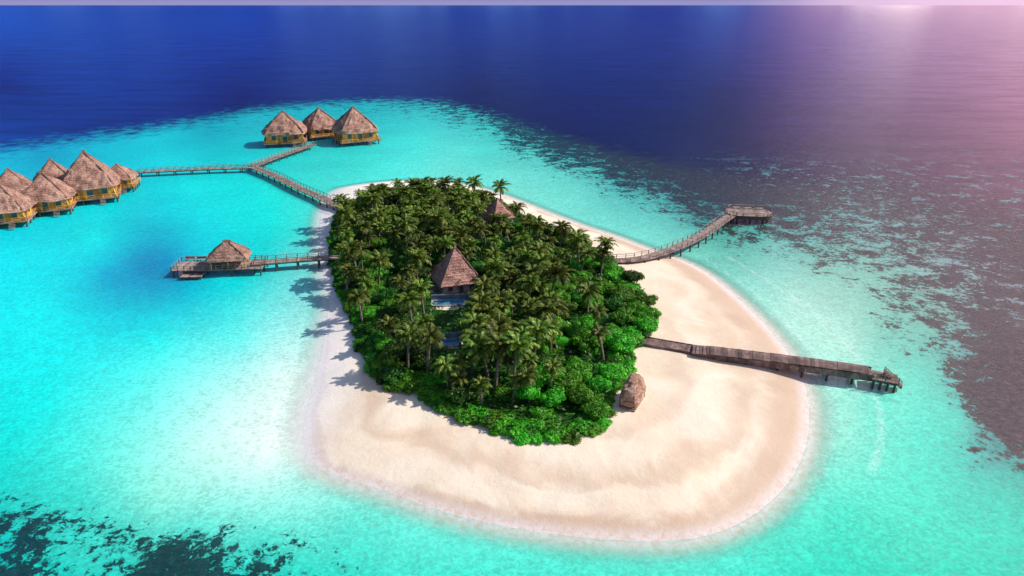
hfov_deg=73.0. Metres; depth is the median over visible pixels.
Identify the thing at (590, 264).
broadleaf tree
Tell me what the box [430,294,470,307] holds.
plunge pool
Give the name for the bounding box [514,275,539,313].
coconut palm
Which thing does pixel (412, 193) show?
coconut palm
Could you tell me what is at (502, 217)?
coconut palm
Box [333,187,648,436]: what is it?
undergrowth
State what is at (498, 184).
coconut palm
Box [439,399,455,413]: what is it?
leafy shrub
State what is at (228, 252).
pavilion
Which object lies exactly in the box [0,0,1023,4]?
sky
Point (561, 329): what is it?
broadleaf tree
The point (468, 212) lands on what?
coconut palm
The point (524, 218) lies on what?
coconut palm
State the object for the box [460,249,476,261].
coconut palm
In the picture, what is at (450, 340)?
plunge pool
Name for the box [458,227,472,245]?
coconut palm
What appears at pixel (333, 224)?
broadleaf tree
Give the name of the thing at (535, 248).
coconut palm
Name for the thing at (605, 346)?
broadleaf tree
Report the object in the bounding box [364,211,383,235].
coconut palm
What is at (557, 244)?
broadleaf tree
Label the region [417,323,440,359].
coconut palm
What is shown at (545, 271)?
coconut palm
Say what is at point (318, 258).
jetty
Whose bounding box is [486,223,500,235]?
coconut palm
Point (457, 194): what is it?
coconut palm
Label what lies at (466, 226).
coconut palm
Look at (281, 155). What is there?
jetty
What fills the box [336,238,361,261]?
coconut palm
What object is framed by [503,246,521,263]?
coconut palm
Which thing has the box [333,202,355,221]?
coconut palm
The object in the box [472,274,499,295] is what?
coconut palm
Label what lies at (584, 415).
leafy shrub
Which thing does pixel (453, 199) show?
coconut palm
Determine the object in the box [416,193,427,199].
coconut palm
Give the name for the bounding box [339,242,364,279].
coconut palm
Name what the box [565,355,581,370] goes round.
broadleaf tree
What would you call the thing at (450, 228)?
coconut palm
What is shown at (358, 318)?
leafy shrub
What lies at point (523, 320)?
coconut palm
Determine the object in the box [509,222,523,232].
broadleaf tree
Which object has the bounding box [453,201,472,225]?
coconut palm
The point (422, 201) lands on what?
coconut palm
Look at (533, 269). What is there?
coconut palm
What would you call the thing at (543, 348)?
broadleaf tree
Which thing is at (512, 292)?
coconut palm
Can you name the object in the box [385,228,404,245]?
coconut palm
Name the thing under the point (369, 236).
coconut palm
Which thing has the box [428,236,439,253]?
coconut palm
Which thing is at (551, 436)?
leafy shrub
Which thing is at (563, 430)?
leafy shrub
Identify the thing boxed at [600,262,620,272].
broadleaf tree
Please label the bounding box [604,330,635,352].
broadleaf tree
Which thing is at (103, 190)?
window
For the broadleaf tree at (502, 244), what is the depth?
173.69 m
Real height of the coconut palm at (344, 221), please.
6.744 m
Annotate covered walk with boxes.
[692,345,868,373]
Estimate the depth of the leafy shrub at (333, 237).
184.74 m
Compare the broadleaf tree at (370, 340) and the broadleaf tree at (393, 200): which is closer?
the broadleaf tree at (370, 340)
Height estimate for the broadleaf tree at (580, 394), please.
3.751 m
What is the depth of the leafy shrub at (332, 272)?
164.13 m
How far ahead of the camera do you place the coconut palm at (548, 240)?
164.69 m
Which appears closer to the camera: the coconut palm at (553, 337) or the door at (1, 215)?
the coconut palm at (553, 337)
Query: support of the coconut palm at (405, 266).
on the island ground
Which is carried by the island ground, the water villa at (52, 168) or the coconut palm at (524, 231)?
the coconut palm at (524, 231)
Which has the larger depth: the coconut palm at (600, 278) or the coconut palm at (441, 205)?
the coconut palm at (441, 205)
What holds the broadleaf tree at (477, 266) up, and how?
on the island ground
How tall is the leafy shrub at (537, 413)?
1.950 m
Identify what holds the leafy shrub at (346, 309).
on the island ground
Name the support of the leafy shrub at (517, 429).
on the island ground
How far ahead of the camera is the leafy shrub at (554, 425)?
101.96 m
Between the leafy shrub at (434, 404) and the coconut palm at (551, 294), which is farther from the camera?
the coconut palm at (551, 294)
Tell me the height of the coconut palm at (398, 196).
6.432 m
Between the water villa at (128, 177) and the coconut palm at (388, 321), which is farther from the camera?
the water villa at (128, 177)
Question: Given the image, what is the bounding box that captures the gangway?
[883,367,902,388]
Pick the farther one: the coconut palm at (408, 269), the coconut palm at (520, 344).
the coconut palm at (408, 269)
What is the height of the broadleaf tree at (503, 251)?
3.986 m
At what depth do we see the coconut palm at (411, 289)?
139.84 m
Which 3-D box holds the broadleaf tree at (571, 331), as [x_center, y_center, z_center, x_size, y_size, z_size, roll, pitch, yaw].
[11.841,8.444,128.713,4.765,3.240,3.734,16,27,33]
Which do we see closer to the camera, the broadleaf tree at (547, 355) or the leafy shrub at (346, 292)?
the broadleaf tree at (547, 355)
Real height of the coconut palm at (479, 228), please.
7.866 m
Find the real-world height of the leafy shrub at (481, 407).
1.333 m
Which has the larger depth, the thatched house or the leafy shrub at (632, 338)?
the thatched house
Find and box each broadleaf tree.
[331,220,340,226]
[345,232,361,241]
[348,276,369,287]
[350,223,370,234]
[358,305,379,319]
[359,251,373,259]
[359,268,382,279]
[360,282,383,296]
[364,317,385,332]
[365,236,386,248]
[365,331,382,347]
[368,280,385,285]
[369,293,388,304]
[370,263,391,275]
[371,352,404,369]
[373,248,398,261]
[374,334,399,349]
[376,305,402,319]
[378,246,397,252]
[378,296,399,306]
[379,286,401,297]
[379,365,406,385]
[380,339,406,360]
[381,220,397,229]
[384,315,412,336]
[388,195,396,203]
[390,312,414,320]
[391,256,411,270]
[391,278,409,292]
[392,244,407,253]
[396,239,409,245]
[398,343,425,360]
[414,356,437,369]
[415,266,430,277]
[425,251,442,262]
[426,225,437,233]
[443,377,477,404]
[469,261,485,271]
[471,238,484,246]
[485,241,503,249]
[487,249,508,257]
[495,301,512,316]
[501,242,519,251]
[504,257,520,267]
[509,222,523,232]
[512,379,543,400]
[527,334,556,342]
[529,342,549,355]
[531,364,563,385]
[534,282,556,293]
[535,351,565,366]
[538,385,566,407]
[545,371,581,393]
[548,246,561,256]
[548,289,570,300]
[552,280,575,292]
[553,318,570,334]
[554,237,570,246]
[559,245,575,253]
[559,299,577,314]
[560,361,592,382]
[563,324,584,338]
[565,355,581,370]
[565,383,593,405]
[566,288,584,301]
[567,261,581,270]
[569,275,589,285]
[570,328,605,353]
[573,314,596,329]
[575,294,603,308]
[580,399,610,417]
[583,259,599,268]
[587,375,611,391]
[590,280,614,297]
[593,255,617,265]
[595,362,624,380]
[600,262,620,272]
[601,327,615,348]
[603,269,622,280]
[603,295,624,310]
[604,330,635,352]
[605,285,635,301]
[606,322,622,333]
[609,307,636,324]
[621,301,646,314]
[622,269,644,281]
[633,317,658,332]
[635,294,658,306]
[635,305,661,319]
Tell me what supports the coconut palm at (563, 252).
on the island ground
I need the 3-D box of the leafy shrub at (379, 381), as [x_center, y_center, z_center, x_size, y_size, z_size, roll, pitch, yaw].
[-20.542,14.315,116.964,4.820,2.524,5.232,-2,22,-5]
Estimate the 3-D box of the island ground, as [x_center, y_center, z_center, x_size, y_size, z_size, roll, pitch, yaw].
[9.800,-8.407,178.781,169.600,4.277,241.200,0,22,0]
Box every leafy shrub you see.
[327,260,333,266]
[328,235,341,241]
[330,268,337,275]
[332,282,340,288]
[336,289,344,297]
[337,275,355,281]
[338,282,350,289]
[340,288,355,297]
[343,305,352,313]
[350,303,376,314]
[350,326,362,332]
[351,315,360,322]
[352,329,361,338]
[352,337,366,348]
[353,341,366,351]
[355,317,371,328]
[358,259,372,264]
[358,344,367,354]
[360,332,370,342]
[363,350,380,361]
[363,363,379,372]
[365,345,379,352]
[365,353,379,369]
[369,369,377,378]
[376,367,385,384]
[377,275,394,281]
[381,383,397,391]
[384,280,393,287]
[394,377,421,394]
[398,368,419,381]
[414,385,433,401]
[419,372,443,385]
[426,382,442,391]
[426,387,455,403]
[427,399,441,409]
[435,400,451,414]
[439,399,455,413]
[446,408,455,416]
[452,400,471,409]
[453,407,480,424]
[459,405,485,421]
[468,418,479,425]
[477,408,490,426]
[477,409,510,429]
[489,422,506,436]
[493,384,519,402]
[494,413,514,426]
[502,427,512,437]
[505,418,530,437]
[512,429,533,446]
[521,418,543,433]
[528,405,555,420]
[528,431,545,444]
[530,391,557,406]
[539,419,564,432]
[542,429,562,443]
[548,334,572,349]
[549,347,565,355]
[555,424,581,434]
[559,434,569,444]
[562,428,581,445]
[563,259,583,264]
[570,417,593,433]
[573,268,592,278]
[576,302,590,312]
[577,412,595,421]
[582,425,600,437]
[583,265,595,274]
[586,383,608,393]
[587,346,606,357]
[589,420,607,432]
[593,393,613,406]
[594,417,612,426]
[599,387,617,397]
[600,408,617,417]
[603,356,623,364]
[604,350,630,360]
[607,362,628,376]
[611,378,625,388]
[611,380,621,389]
[612,275,628,282]
[620,326,643,340]
[620,352,636,358]
[620,359,637,374]
[622,333,638,347]
[626,285,640,290]
[626,325,651,337]
[634,289,645,295]
[635,339,644,346]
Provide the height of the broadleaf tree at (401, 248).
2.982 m
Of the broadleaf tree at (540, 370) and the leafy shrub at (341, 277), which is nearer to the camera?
the broadleaf tree at (540, 370)
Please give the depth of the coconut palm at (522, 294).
136.86 m
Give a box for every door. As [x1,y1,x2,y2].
[0,214,4,221]
[41,202,48,209]
[86,190,93,198]
[282,137,287,142]
[357,134,362,140]
[458,285,463,292]
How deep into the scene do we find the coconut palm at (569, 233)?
170.90 m
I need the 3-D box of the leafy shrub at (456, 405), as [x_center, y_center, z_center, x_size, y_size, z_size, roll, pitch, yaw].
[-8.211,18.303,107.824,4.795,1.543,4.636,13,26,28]
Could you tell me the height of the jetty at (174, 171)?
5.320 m
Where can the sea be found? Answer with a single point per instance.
(870, 157)
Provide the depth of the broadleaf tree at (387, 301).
141.80 m
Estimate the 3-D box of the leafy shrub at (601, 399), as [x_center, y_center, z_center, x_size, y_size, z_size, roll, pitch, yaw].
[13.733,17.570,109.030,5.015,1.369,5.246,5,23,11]
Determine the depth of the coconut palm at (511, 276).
142.47 m
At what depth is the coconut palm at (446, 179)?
206.71 m
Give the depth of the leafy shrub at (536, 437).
99.75 m
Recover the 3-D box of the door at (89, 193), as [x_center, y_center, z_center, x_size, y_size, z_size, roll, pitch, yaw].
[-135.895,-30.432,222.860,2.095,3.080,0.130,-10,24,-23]
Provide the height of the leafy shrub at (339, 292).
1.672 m
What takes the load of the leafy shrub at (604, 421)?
on the island ground
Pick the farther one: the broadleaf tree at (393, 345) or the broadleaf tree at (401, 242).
the broadleaf tree at (401, 242)
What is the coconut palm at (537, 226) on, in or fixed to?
on the island ground
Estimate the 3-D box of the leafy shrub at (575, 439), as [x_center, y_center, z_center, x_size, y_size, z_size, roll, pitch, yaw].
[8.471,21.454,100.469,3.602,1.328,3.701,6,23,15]
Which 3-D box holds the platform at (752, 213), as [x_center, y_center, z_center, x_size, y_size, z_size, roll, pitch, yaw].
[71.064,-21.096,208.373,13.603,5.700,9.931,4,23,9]
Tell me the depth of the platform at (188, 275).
162.93 m
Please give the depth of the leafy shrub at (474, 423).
103.84 m
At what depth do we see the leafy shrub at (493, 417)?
103.13 m
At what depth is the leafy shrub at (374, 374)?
117.20 m
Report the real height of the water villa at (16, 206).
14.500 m
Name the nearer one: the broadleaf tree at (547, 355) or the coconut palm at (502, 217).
the broadleaf tree at (547, 355)
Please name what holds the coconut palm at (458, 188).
on the island ground
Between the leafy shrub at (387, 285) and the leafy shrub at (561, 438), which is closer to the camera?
the leafy shrub at (561, 438)
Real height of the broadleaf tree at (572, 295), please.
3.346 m
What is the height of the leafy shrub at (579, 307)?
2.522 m
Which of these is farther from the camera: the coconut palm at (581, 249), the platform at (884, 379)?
the coconut palm at (581, 249)
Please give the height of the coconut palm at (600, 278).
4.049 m
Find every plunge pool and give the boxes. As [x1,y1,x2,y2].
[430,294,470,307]
[434,332,461,348]
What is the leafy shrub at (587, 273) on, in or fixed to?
on the island ground
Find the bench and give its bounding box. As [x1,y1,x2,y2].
[185,256,194,260]
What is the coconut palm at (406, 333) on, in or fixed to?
on the island ground
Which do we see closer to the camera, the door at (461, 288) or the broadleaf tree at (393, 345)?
the broadleaf tree at (393, 345)
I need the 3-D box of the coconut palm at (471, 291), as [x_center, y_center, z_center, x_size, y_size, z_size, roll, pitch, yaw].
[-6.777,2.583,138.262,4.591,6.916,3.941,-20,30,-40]
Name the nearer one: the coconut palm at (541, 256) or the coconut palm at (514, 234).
the coconut palm at (541, 256)
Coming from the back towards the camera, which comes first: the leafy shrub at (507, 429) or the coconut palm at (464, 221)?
the coconut palm at (464, 221)
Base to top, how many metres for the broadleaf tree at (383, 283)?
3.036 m
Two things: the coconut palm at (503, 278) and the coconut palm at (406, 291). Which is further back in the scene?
the coconut palm at (503, 278)
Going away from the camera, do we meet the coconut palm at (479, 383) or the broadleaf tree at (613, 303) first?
the coconut palm at (479, 383)
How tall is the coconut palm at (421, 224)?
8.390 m
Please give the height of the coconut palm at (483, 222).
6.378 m
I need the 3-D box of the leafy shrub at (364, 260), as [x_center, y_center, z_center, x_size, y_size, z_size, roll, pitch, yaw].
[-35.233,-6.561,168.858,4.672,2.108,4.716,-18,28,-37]
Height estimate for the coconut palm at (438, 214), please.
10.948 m
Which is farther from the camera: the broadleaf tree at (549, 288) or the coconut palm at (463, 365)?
the broadleaf tree at (549, 288)
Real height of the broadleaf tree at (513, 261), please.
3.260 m
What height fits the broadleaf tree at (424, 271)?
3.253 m
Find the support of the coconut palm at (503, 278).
on the island ground
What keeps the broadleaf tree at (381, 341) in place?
on the island ground
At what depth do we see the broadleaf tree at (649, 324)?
131.23 m
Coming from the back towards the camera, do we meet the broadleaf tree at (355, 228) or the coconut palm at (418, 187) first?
the coconut palm at (418, 187)
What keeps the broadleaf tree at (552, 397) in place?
on the island ground
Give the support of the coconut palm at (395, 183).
on the island ground
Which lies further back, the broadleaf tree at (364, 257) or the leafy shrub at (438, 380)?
the broadleaf tree at (364, 257)
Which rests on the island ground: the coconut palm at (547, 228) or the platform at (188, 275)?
the coconut palm at (547, 228)
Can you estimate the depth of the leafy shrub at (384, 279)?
156.84 m
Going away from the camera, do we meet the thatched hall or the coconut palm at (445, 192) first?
the thatched hall
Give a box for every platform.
[170,255,268,277]
[178,269,205,279]
[725,204,772,223]
[871,370,899,392]
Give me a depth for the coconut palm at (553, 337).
120.18 m
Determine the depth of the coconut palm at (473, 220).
174.97 m
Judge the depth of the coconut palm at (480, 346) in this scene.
111.39 m
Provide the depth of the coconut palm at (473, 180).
215.37 m
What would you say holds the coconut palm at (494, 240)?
on the island ground
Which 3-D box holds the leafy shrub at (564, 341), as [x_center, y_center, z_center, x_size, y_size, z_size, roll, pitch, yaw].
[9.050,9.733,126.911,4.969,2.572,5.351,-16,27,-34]
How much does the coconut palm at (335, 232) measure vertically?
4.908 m
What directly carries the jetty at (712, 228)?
in the sea
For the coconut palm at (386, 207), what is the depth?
194.15 m
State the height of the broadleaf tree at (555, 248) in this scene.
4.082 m
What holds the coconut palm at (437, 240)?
on the island ground
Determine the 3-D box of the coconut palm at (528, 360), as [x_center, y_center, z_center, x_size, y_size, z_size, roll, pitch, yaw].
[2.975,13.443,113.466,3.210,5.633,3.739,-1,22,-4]
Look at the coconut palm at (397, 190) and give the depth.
210.93 m
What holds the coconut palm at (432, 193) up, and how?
on the island ground
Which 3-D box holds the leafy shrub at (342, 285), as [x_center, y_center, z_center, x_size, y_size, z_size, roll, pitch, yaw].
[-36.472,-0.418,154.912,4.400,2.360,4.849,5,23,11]
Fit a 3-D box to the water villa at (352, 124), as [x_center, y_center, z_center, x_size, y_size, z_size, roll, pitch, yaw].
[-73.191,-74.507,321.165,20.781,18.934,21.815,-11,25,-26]
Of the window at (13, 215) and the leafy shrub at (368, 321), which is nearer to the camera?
the leafy shrub at (368, 321)
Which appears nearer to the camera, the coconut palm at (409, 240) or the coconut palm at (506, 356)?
the coconut palm at (506, 356)
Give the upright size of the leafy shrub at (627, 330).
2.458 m
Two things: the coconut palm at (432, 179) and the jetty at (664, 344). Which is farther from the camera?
the coconut palm at (432, 179)
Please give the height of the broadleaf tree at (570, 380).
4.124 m
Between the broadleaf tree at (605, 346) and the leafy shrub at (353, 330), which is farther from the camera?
the leafy shrub at (353, 330)
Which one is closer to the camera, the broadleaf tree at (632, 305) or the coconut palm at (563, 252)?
the broadleaf tree at (632, 305)
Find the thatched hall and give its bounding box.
[427,246,480,294]
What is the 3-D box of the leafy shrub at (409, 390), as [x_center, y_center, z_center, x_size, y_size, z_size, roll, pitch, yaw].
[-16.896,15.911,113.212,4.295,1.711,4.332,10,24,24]
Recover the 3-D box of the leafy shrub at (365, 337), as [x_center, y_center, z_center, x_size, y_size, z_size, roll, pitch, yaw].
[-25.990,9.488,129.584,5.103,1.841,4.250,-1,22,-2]
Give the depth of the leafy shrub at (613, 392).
110.53 m
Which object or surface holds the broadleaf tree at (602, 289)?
on the island ground
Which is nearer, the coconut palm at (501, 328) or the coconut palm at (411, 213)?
the coconut palm at (501, 328)
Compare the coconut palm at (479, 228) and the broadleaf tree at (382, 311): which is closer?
the broadleaf tree at (382, 311)
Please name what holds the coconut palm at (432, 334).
on the island ground
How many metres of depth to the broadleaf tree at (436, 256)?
165.73 m
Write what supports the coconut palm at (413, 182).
on the island ground
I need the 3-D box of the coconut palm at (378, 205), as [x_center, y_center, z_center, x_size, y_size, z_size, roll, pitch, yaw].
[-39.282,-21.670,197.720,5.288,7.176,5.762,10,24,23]
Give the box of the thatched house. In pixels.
[480,197,514,230]
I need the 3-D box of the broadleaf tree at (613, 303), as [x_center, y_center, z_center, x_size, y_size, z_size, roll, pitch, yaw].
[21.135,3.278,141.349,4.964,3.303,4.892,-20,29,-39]
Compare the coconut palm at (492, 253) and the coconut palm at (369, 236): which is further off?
the coconut palm at (369, 236)
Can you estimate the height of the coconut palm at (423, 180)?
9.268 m
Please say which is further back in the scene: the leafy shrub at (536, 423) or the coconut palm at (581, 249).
the coconut palm at (581, 249)
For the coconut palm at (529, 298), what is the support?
on the island ground
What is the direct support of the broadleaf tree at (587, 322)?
on the island ground
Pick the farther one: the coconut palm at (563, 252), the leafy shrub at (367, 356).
the coconut palm at (563, 252)
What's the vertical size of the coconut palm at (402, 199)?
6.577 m
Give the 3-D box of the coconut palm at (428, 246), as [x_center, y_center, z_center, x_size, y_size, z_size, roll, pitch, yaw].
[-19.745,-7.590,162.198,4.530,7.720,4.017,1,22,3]
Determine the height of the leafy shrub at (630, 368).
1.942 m
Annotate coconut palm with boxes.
[330,230,339,240]
[331,193,350,202]
[331,254,352,280]
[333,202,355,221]
[334,216,348,231]
[334,263,361,290]
[336,221,352,231]
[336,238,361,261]
[336,241,348,261]
[337,196,354,207]
[338,227,354,252]
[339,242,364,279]
[345,288,368,321]
[350,209,361,223]
[351,203,364,210]
[351,289,371,310]
[352,220,373,242]
[353,188,365,202]
[355,211,372,222]
[355,275,374,290]
[356,189,371,211]
[356,240,371,268]
[356,268,371,277]
[360,191,382,226]
[360,228,375,249]
[363,201,382,220]
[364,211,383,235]
[366,183,380,203]
[366,186,379,195]
[366,249,392,284]
[369,206,389,237]
[371,221,387,237]
[372,183,390,205]
[372,314,401,337]
[380,193,393,205]
[381,205,391,215]
[381,215,392,234]
[384,186,394,204]
[384,207,399,220]
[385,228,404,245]
[385,236,401,246]
[386,222,401,240]
[389,274,410,290]
[390,178,404,186]
[391,184,406,205]
[393,184,411,195]
[393,192,402,205]
[394,213,417,246]
[394,288,421,315]
[394,322,422,368]
[396,290,420,322]
[397,197,406,204]
[399,264,416,281]
[400,189,420,200]
[400,205,421,215]
[400,207,410,223]
[401,198,414,206]
[401,263,420,280]
[401,320,418,332]
[404,177,424,189]
[404,236,418,249]
[404,247,432,277]
[405,241,427,265]
[407,210,423,235]
[407,277,419,288]
[409,278,433,315]
[410,284,429,310]
[411,227,423,235]
[411,233,431,261]
[412,214,428,232]
[413,184,425,204]
[413,198,429,209]
[413,217,429,232]
[413,314,434,327]
[414,323,445,371]
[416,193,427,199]
[417,176,432,203]
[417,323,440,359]
[418,240,437,267]
[422,182,434,193]
[423,206,446,232]
[425,204,433,212]
[426,177,437,184]
[426,208,453,247]
[427,187,441,197]
[427,194,443,205]
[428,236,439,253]
[429,354,462,387]
[430,189,445,203]
[431,226,448,250]
[433,214,457,245]
[434,203,450,212]
[434,235,456,255]
[435,175,457,208]
[435,236,446,250]
[439,190,448,204]
[442,225,474,248]
[443,196,460,212]
[443,225,460,249]
[443,368,468,388]
[445,213,458,225]
[447,190,463,212]
[450,186,466,198]
[451,177,465,195]
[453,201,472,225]
[453,348,473,377]
[457,209,476,223]
[457,238,480,259]
[457,311,489,356]
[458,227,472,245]
[459,322,488,373]
[460,188,480,220]
[460,217,471,226]
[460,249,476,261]
[461,223,477,236]
[461,330,496,382]
[463,290,495,318]
[465,174,483,200]
[465,215,485,238]
[465,283,487,298]
[468,290,502,313]
[468,374,492,404]
[469,201,486,230]
[472,224,489,246]
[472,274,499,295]
[473,302,500,323]
[474,246,485,259]
[476,190,493,207]
[478,220,490,242]
[479,331,513,389]
[480,257,514,294]
[481,246,504,259]
[481,267,503,297]
[481,318,513,367]
[483,312,518,356]
[485,231,501,239]
[485,274,502,292]
[486,192,497,202]
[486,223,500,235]
[486,235,501,248]
[487,213,500,224]
[491,289,514,314]
[492,178,511,201]
[493,213,509,237]
[495,220,513,242]
[495,299,514,316]
[495,351,518,375]
[496,268,510,290]
[497,270,524,289]
[498,330,539,389]
[502,261,521,290]
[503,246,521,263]
[505,288,521,319]
[507,282,532,315]
[508,228,519,243]
[508,374,523,404]
[509,201,527,227]
[510,233,524,244]
[512,249,535,272]
[513,326,531,357]
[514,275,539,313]
[514,365,542,402]
[515,235,530,246]
[516,230,528,241]
[517,245,529,268]
[518,213,535,225]
[518,216,534,231]
[518,314,541,330]
[518,317,557,367]
[519,262,545,297]
[519,299,537,315]
[521,352,538,369]
[522,218,533,234]
[524,220,546,240]
[526,241,548,266]
[526,296,542,312]
[529,239,553,266]
[529,252,553,291]
[529,299,563,322]
[532,311,543,320]
[533,215,545,221]
[533,233,543,240]
[535,276,550,300]
[538,235,558,252]
[540,222,554,234]
[540,261,577,290]
[540,262,555,276]
[540,291,561,303]
[540,315,568,348]
[541,297,574,319]
[542,358,564,389]
[544,255,563,272]
[547,225,560,239]
[548,220,571,248]
[555,228,572,241]
[557,247,571,259]
[563,237,585,262]
[564,227,587,253]
[568,230,589,263]
[574,282,602,312]
[575,244,589,257]
[578,246,597,271]
[580,233,592,258]
[584,302,607,328]
[585,322,611,362]
[593,235,618,269]
[595,246,612,275]
[595,276,605,283]
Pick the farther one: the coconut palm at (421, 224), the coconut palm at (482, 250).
the coconut palm at (421, 224)
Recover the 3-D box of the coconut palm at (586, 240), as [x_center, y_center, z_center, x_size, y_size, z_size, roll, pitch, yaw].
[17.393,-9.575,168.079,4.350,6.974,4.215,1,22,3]
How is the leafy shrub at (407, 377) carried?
on the island ground
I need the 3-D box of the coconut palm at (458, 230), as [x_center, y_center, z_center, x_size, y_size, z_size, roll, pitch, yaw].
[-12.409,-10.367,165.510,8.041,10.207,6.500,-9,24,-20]
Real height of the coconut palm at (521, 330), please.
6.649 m
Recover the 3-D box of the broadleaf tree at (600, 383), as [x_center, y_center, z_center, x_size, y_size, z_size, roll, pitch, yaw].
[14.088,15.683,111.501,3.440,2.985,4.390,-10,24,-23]
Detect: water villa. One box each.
[0,168,32,191]
[0,184,38,229]
[21,172,77,216]
[33,158,66,180]
[62,150,121,205]
[111,163,140,193]
[261,110,306,147]
[302,107,335,141]
[330,106,380,146]
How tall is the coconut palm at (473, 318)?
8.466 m
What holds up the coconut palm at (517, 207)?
on the island ground
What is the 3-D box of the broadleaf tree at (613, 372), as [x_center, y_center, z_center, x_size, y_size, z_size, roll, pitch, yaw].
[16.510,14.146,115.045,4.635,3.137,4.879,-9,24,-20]
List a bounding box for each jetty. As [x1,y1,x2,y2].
[136,164,257,176]
[248,142,315,170]
[251,165,349,209]
[252,251,339,272]
[610,210,736,263]
[641,336,874,384]
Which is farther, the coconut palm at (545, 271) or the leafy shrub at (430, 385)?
the coconut palm at (545, 271)
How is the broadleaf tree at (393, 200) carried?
on the island ground
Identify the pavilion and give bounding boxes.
[206,239,251,269]
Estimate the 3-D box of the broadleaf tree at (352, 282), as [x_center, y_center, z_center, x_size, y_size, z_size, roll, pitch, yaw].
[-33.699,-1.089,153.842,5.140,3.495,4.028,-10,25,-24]
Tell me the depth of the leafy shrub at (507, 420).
103.42 m
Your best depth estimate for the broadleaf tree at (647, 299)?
141.75 m
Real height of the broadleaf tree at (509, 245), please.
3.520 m
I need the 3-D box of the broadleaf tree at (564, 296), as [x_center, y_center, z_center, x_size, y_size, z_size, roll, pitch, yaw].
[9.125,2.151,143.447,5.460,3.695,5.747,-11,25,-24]
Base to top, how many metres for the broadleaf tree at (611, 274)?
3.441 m
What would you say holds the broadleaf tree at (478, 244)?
on the island ground
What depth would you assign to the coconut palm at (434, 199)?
195.10 m
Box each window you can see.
[10,213,17,217]
[55,201,61,205]
[100,187,108,193]
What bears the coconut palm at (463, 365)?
on the island ground
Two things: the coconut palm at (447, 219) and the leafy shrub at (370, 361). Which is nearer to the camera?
the leafy shrub at (370, 361)
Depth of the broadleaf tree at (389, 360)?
117.13 m
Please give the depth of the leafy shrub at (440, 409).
106.89 m
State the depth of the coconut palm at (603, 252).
158.05 m
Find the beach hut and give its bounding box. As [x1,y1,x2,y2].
[619,372,645,411]
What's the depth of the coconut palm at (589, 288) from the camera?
134.84 m
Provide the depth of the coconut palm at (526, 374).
106.24 m
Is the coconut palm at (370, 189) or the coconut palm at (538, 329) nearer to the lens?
the coconut palm at (538, 329)
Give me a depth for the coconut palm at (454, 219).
180.50 m
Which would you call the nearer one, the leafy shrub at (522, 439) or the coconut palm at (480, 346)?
the leafy shrub at (522, 439)
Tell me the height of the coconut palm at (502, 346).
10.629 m
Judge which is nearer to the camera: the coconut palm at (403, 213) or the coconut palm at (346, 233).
the coconut palm at (346, 233)
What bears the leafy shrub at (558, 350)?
on the island ground
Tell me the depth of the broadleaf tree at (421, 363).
117.16 m
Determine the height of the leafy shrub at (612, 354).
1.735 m
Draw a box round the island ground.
[290,179,823,553]
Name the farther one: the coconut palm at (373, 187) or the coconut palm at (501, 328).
the coconut palm at (373, 187)
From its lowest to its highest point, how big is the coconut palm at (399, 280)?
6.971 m
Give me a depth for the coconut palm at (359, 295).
135.00 m
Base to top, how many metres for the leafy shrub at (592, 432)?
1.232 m
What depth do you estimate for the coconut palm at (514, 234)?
170.59 m
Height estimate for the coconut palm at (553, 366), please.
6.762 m
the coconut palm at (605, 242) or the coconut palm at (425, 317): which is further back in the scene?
the coconut palm at (605, 242)
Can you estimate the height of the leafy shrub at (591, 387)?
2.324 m
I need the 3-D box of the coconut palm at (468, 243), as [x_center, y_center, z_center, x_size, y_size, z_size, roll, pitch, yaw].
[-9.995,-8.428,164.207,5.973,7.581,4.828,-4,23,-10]
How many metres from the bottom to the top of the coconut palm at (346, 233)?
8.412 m
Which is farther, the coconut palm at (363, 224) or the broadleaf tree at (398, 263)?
the coconut palm at (363, 224)
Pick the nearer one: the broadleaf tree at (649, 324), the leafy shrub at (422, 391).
the leafy shrub at (422, 391)
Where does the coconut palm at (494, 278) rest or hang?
on the island ground
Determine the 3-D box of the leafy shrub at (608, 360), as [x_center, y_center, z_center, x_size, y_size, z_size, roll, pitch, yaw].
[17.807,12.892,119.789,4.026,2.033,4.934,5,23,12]
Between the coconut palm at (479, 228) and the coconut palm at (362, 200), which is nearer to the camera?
the coconut palm at (479, 228)
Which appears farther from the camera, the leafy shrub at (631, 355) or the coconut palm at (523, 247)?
the coconut palm at (523, 247)
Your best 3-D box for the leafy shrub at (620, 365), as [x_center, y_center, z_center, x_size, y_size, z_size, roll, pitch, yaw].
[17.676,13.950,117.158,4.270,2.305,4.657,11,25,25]
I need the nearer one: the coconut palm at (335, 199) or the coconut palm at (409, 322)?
the coconut palm at (409, 322)
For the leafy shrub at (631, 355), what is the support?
on the island ground
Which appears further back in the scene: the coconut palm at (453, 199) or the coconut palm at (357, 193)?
the coconut palm at (357, 193)
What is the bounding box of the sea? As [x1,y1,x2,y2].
[0,5,1023,575]
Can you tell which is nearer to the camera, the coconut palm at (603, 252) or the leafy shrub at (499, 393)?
the leafy shrub at (499, 393)
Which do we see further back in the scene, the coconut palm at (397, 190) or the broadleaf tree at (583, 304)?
the coconut palm at (397, 190)
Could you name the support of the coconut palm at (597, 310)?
on the island ground
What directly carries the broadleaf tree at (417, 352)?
on the island ground
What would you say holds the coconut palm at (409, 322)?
on the island ground
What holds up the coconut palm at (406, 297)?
on the island ground
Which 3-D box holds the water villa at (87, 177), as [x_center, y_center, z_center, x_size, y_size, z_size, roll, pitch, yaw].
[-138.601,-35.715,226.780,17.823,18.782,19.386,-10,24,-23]
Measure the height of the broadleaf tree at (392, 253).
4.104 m
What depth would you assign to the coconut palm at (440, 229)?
172.49 m
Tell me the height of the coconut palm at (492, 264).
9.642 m
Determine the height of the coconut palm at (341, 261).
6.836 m

